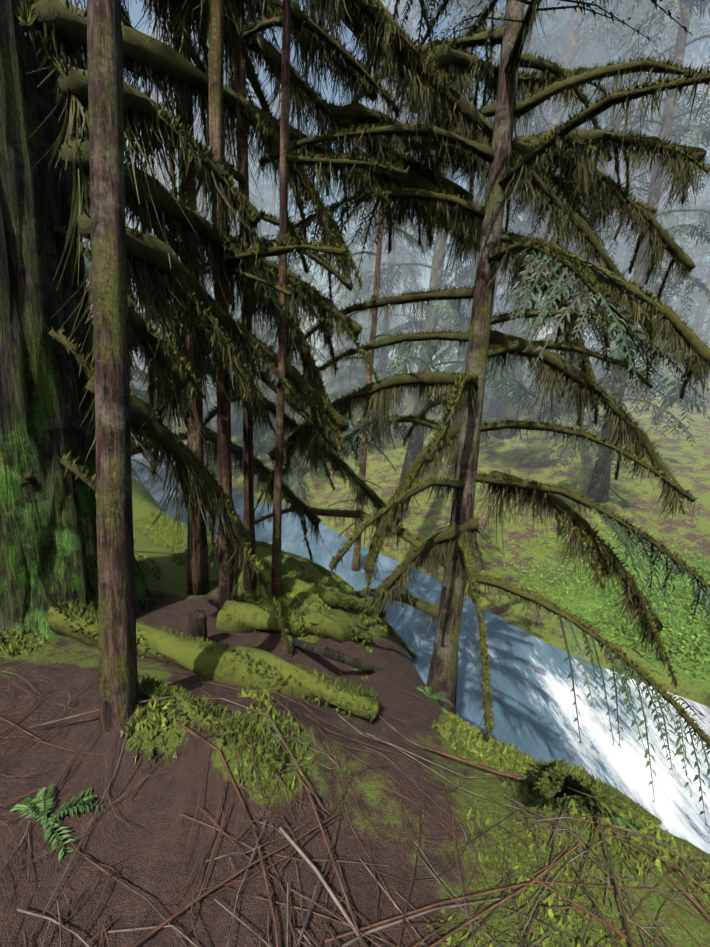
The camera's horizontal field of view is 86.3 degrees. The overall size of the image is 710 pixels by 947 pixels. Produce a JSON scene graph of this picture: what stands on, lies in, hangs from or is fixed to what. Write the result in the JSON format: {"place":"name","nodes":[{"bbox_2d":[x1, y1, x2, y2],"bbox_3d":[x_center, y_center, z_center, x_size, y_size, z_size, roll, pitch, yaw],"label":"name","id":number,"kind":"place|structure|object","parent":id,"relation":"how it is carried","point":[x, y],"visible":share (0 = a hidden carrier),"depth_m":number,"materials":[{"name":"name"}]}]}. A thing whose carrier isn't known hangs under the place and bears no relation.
{"place":"outdoors","nodes":[
{"label":"outdoors","id":0,"kind":"place"},
{"bbox_2d":[0,300,709,946],"bbox_3d":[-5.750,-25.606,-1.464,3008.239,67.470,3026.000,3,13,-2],"label":"terrain","id":1,"kind":"structure","parent":0,"point":[150,810],"depth_m":1.72,"materials":[{"name":"brown soil"}]},
{"bbox_2d":[0,0,152,638],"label":"tree","id":2,"kind":"object","parent":1,"relation":"on","point":[48,541],"visible":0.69,"depth_m":2.55,"materials":[{"name":"green plant"}]},
{"bbox_2d":[14,0,205,483],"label":"slender tree","id":3,"kind":"object","parent":1,"relation":"on","point":[27,18],"visible":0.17,"depth_m":2.11,"materials":[{"name":"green plant"}]},
{"bbox_2d":[85,265,147,463],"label":"conifer tree","id":4,"kind":"object","parent":1,"relation":"on","point":[87,267],"depth_m":12.51,"materials":[{"name":"green plant"}]},
{"bbox_2d":[58,0,176,425],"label":"conifer tree","id":5,"kind":"object","parent":1,"relation":"on","point":[135,368],"visible":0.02,"depth_m":23.40,"materials":[{"name":"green plant"}]},
{"bbox_2d":[82,236,171,492],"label":"conifer tree","id":6,"kind":"object","parent":1,"relation":"on","point":[138,462],"visible":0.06,"depth_m":17.45,"materials":[{"name":"green plant"}]},
{"bbox_2d":[126,130,160,388],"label":"conifer tree","id":7,"kind":"object","parent":1,"relation":"on","point":[138,227],"depth_m":47.72,"materials":[{"name":"green plant"}]},
{"bbox_2d":[130,217,156,390],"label":"conifer tree","id":8,"kind":"object","parent":1,"relation":"on","point":[134,355],"depth_m":49.67,"materials":[{"name":"green plant"}]},
{"bbox_2d":[127,12,178,325],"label":"conifer tree","id":9,"kind":"object","parent":1,"relation":"on","point":[149,33],"depth_m":50.91,"materials":[{"name":"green plant"}]},
{"bbox_2d":[130,148,211,429],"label":"conifer tree","id":10,"kind":"object","parent":1,"relation":"on","point":[142,364],"visible":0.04,"depth_m":42.64,"materials":[{"name":"green plant"}]},
{"bbox_2d":[138,28,214,417],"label":"conifer tree","id":11,"kind":"object","parent":1,"relation":"on","point":[168,165],"depth_m":45.65,"materials":[{"name":"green plant"}]},
{"bbox_2d":[136,26,240,385],"bbox_3d":[-15.781,-23.032,36.527,10.795,41.526,9.570,1,13,-9],"label":"conifer tree","id":12,"kind":"object","parent":1,"relation":"on","point":[168,179],"visible":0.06,"depth_m":35.17,"materials":[{"name":"green plant"}]},
{"bbox_2d":[58,10,324,594],"bbox_3d":[-1.073,-9.307,1.873,3.566,22.533,3.930,10,15,27],"label":"slender tree","id":13,"kind":"object","parent":1,"relation":"on","point":[197,572],"visible":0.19,"depth_m":3.73,"materials":[{"name":"brown plant"}]},
{"bbox_2d":[127,0,257,429],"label":"conifer tree","id":14,"kind":"object","parent":1,"relation":"on","point":[205,411],"depth_m":37.17,"materials":[{"name":"green plant"}]},
{"bbox_2d":[126,0,304,590],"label":"slender tree","id":15,"kind":"object","parent":1,"relation":"on","point":[241,65],"visible":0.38,"depth_m":3.59,"materials":[{"name":"brown plant"}]},
{"bbox_2d":[172,50,269,454],"bbox_3d":[-10.949,-19.344,32.061,11.151,36.779,10.344,13,14,34],"label":"conifer tree","id":16,"kind":"object","parent":1,"relation":"on","point":[230,161],"visible":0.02,"depth_m":31.43,"materials":[{"name":"green plant"}]},
{"bbox_2d":[193,4,278,431],"bbox_3d":[-12.139,-27.322,38.441,11.696,47.196,12.609,-1,14,-17],"label":"conifer tree","id":17,"kind":"object","parent":1,"relation":"on","point":[266,229],"visible":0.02,"depth_m":38.43,"materials":[{"name":"green plant"}]},
{"bbox_2d":[204,193,294,475],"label":"conifer tree","id":18,"kind":"object","parent":1,"relation":"on","point":[272,444],"visible":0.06,"depth_m":28.86,"materials":[{"name":"green plant"}]},
{"bbox_2d":[233,313,273,437],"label":"conifer tree","id":19,"kind":"object","parent":1,"relation":"on","point":[237,426],"visible":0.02,"depth_m":38.06,"materials":[{"name":"green plant"}]},
{"bbox_2d":[237,94,278,336],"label":"conifer tree","id":20,"kind":"object","parent":1,"relation":"on","point":[259,181],"visible":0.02,"depth_m":47.13,"materials":[{"name":"green plant"}]},
{"bbox_2d":[195,0,345,609],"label":"slender tree","id":21,"kind":"object","parent":1,"relation":"on","point":[216,73],"visible":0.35,"depth_m":2.98,"materials":[{"name":"brown plant"}]},
{"bbox_2d":[231,44,317,393],"bbox_3d":[-8.731,-23.198,40.272,10.233,36.910,11.031,3,12,-15],"label":"conifer tree","id":22,"kind":"object","parent":1,"relation":"on","point":[272,208],"visible":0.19,"depth_m":38.95,"materials":[{"name":"green plant"}]},
{"bbox_2d":[259,168,294,361],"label":"conifer tree","id":23,"kind":"object","parent":1,"relation":"on","point":[275,214],"depth_m":49.04,"materials":[{"name":"green plant"}]},
{"bbox_2d":[257,330,298,455],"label":"conifer tree","id":24,"kind":"object","parent":1,"relation":"on","point":[259,442],"depth_m":33.38,"materials":[{"name":"green plant"}]},
{"bbox_2d":[237,195,330,506],"bbox_3d":[-4.788,-7.834,25.106,7.558,19.793,6.364,10,13,26],"label":"conifer tree","id":25,"kind":"object","parent":1,"relation":"on","point":[285,479],"visible":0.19,"depth_m":24.76,"materials":[{"name":"green plant"}]},
{"bbox_2d":[273,254,310,378],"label":"conifer tree","id":26,"kind":"object","parent":1,"relation":"on","point":[299,313],"visible":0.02,"depth_m":53.72,"materials":[{"name":"green plant"}]},
{"bbox_2d":[10,588,641,861],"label":"ferns","id":27,"kind":"object","parent":1,"relation":"on","point":[45,822],"visible":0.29,"depth_m":1.51,"materials":[{"name":"green plant"}]},
{"bbox_2d":[315,223,360,391],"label":"conifer tree","id":28,"kind":"object","parent":1,"relation":"on","point":[325,355],"depth_m":51.12,"materials":[{"name":"green plant"}]},
{"bbox_2d":[304,92,379,397],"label":"conifer tree","id":29,"kind":"object","parent":1,"relation":"on","point":[349,228],"visible":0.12,"depth_m":40.27,"materials":[{"name":"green plant"}]},
{"bbox_2d":[328,319,356,391],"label":"conifer tree","id":30,"kind":"object","parent":1,"relation":"on","point":[345,377],"visible":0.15,"depth_m":51.63,"materials":[{"name":"green plant"}]},
{"bbox_2d":[32,570,661,824],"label":"fallen logs","id":31,"kind":"object","parent":1,"relation":"on","point":[195,651],"visible":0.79,"depth_m":2.47,"materials":[{"name":"green plant"}]},
{"bbox_2d":[241,0,461,600],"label":"slender tree","id":32,"kind":"object","parent":1,"relation":"on","point":[296,13],"visible":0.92,"depth_m":3.10,"materials":[{"name":"brown plant"}]},
{"bbox_2d":[0,660,709,946],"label":"dead twigs","id":33,"kind":"object","parent":1,"relation":"on","point":[356,930],"visible":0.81,"depth_m":1.42,"materials":[{"name":"brown wood"}]},
{"bbox_2d":[0,512,709,946],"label":"moss tufts","id":34,"kind":"object","parent":1,"relation":"on","point":[138,724],"visible":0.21,"depth_m":1.75,"materials":[{"name":"green plant"}]},
{"bbox_2d":[324,296,387,460],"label":"conifer tree","id":35,"kind":"object","parent":1,"relation":"on","point":[350,385],"visible":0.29,"depth_m":29.99,"materials":[{"name":"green plant"}]},
{"bbox_2d":[28,0,709,734],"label":"tree","id":36,"kind":"object","parent":1,"relation":"on","point":[100,44],"visible":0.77,"depth_m":3.43,"materials":[{"name":"green plant"}]},
{"bbox_2d":[322,0,425,383],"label":"conifer tree","id":37,"kind":"object","parent":1,"relation":"on","point":[397,259],"visible":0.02,"depth_m":42.16,"materials":[{"name":"green plant"}]},
{"bbox_2d":[320,0,429,570],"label":"slender tree","id":38,"kind":"object","parent":1,"relation":"on","point":[357,556],"visible":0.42,"depth_m":14.82,"materials":[{"name":"brown plant"}]},
{"bbox_2d":[323,0,432,438],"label":"conifer tree","id":39,"kind":"object","parent":1,"relation":"on","point":[385,322],"visible":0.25,"depth_m":30.98,"materials":[{"name":"green plant"}]},
{"bbox_2d":[339,0,416,372],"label":"conifer tree","id":40,"kind":"object","parent":1,"relation":"on","point":[391,10],"visible":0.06,"depth_m":54.43,"materials":[{"name":"green plant"}]},
{"bbox_2d":[351,224,407,407],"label":"conifer tree","id":41,"kind":"object","parent":1,"relation":"on","point":[392,312],"visible":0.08,"depth_m":38.09,"materials":[{"name":"green plant"}]},
{"bbox_2d":[350,0,431,377],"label":"conifer tree","id":42,"kind":"object","parent":1,"relation":"on","point":[417,261],"visible":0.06,"depth_m":46.38,"materials":[{"name":"green plant"}]},
{"bbox_2d":[334,0,552,478],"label":"conifer tree","id":43,"kind":"object","parent":1,"relation":"on","point":[426,364],"visible":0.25,"depth_m":22.92,"materials":[{"name":"grey plant"}]},
{"bbox_2d":[435,44,508,421],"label":"conifer tree","id":44,"kind":"object","parent":1,"relation":"on","point":[450,365],"visible":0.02,"depth_m":32.58,"materials":[{"name":"green plant"}]},
{"bbox_2d":[255,0,709,826],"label":"hemlock tree","id":45,"kind":"object","parent":1,"relation":"on","point":[507,112],"visible":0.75,"depth_m":3.82,"materials":[{"name":"green plant"}]},
{"bbox_2d":[460,194,519,350],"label":"conifer tree","id":46,"kind":"object","parent":1,"relation":"on","point":[499,292],"depth_m":48.56,"materials":[{"name":"green plant"}]},
{"bbox_2d":[431,0,560,444],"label":"conifer tree","id":47,"kind":"object","parent":1,"relation":"on","point":[452,369],"visible":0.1,"depth_m":26.05,"materials":[{"name":"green plant"}]},
{"bbox_2d":[436,4,559,384],"bbox_3d":[13.776,-25.407,34.745,10.966,39.194,9.567,7,13,9],"label":"conifer tree","id":48,"kind":"object","parent":1,"relation":"on","point":[505,284],"visible":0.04,"depth_m":34.65,"materials":[{"name":"green plant"}]},
{"bbox_2d":[493,208,512,329],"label":"conifer tree","id":49,"kind":"object","parent":1,"relation":"on","point":[500,291],"visible":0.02,"depth_m":57.62,"materials":[{"name":"green plant"}]},
{"bbox_2d":[493,120,548,332],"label":"conifer tree","id":50,"kind":"object","parent":1,"relation":"on","point":[508,278],"visible":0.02,"depth_m":50.54,"materials":[{"name":"green plant"}]},
{"bbox_2d":[445,0,637,416],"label":"conifer tree","id":51,"kind":"object","parent":1,"relation":"on","point":[561,14],"visible":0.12,"depth_m":29.08,"materials":[{"name":"green plant"}]},
{"bbox_2d":[436,0,670,438],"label":"conifer tree","id":52,"kind":"object","parent":1,"relation":"on","point":[569,46],"visible":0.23,"depth_m":24.59,"materials":[{"name":"grey plant"}]},
{"bbox_2d":[494,515,709,680],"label":"ground cover leaves","id":53,"kind":"object","parent":1,"relation":"on","point":[681,648],"visible":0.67,"depth_m":13.68,"materials":[{"name":"green plant"}]},
{"bbox_2d":[503,0,709,506],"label":"conifer tree","id":54,"kind":"object","parent":1,"relation":"on","point":[598,488],"visible":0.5,"depth_m":17.57,"materials":[{"name":"grey plant"}]},
{"bbox_2d":[584,48,650,348],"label":"conifer tree","id":55,"kind":"object","parent":1,"relation":"on","point":[611,237],"visible":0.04,"depth_m":55.24,"materials":[{"name":"green plant"}]},
{"bbox_2d":[532,0,709,414],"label":"conifer tree","id":56,"kind":"object","parent":1,"relation":"on","point":[669,42],"visible":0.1,"depth_m":27.64,"materials":[{"name":"green plant"}]},
{"bbox_2d":[554,2,708,392],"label":"conifer tree","id":57,"kind":"object","parent":1,"relation":"on","point":[628,258],"visible":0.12,"depth_m":30.75,"materials":[{"name":"green plant"}]},
{"bbox_2d":[597,0,677,325],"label":"conifer tree","id":58,"kind":"object","parent":1,"relation":"on","point":[638,179],"visible":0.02,"depth_m":41.25,"materials":[{"name":"green plant"}]},
{"bbox_2d":[571,0,709,381],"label":"conifer tree","id":59,"kind":"object","parent":1,"relation":"on","point":[621,240],"visible":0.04,"depth_m":34.41,"materials":[{"name":"green plant"}]},
{"bbox_2d":[585,10,700,357],"bbox_3d":[29.390,-27.029,37.828,9.300,33.717,8.114,13,16,36],"label":"conifer tree","id":60,"kind":"object","parent":1,"relation":"on","point":[587,344],"visible":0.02,"depth_m":37.90,"materials":[{"name":"green plant"}]},
{"bbox_2d":[622,102,709,401],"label":"conifer tree","id":61,"kind":"object","parent":1,"relation":"on","point":[700,313],"visible":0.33,"depth_m":28.77,"materials":[{"name":"green plant"}]},
{"bbox_2d":[628,33,709,320],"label":"conifer tree","id":62,"kind":"object","parent":1,"relation":"on","point":[690,193],"depth_m":47.73,"materials":[{"name":"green plant"}]},
{"bbox_2d":[644,219,709,391],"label":"conifer tree","id":63,"kind":"object","parent":1,"relation":"on","point":[708,314],"visible":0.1,"depth_m":32.46,"materials":[{"name":"green plant"}]},
{"bbox_2d":[646,40,709,354],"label":"conifer tree","id":64,"kind":"object","parent":1,"relation":"on","point":[707,187],"visible":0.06,"depth_m":41.41,"materials":[{"name":"green plant"}]},
{"bbox_2d":[646,11,709,245],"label":"conifer tree","id":65,"kind":"object","parent":1,"relation":"on","point":[698,57],"visible":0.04,"depth_m":52.05,"materials":[{"name":"green plant"}]},
{"bbox_2d":[652,148,709,333],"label":"conifer tree","id":66,"kind":"object","parent":1,"relation":"on","point":[704,194],"visible":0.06,"depth_m":37.64,"materials":[{"name":"green plant"}]},
{"bbox_2d":[687,256,709,337],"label":"conifer tree","id":67,"kind":"object","parent":1,"relation":"on","point":[709,309],"visible":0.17,"depth_m":50.17,"materials":[{"name":"green plant"}]},
{"bbox_2d":[60,0,709,331],"label":"sky","id":68,"kind":"structure","parent":0,"point":[135,14],"materials":[{"name":"blue"}]},
{"bbox_2d":[131,442,709,853],"bbox_3d":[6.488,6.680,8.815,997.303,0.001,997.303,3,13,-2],"label":"river water","id":69,"kind":"structure","parent":0,"point":[533,709],"depth_m":10.44,"materials":[{"name":"liquid"}]}
]}

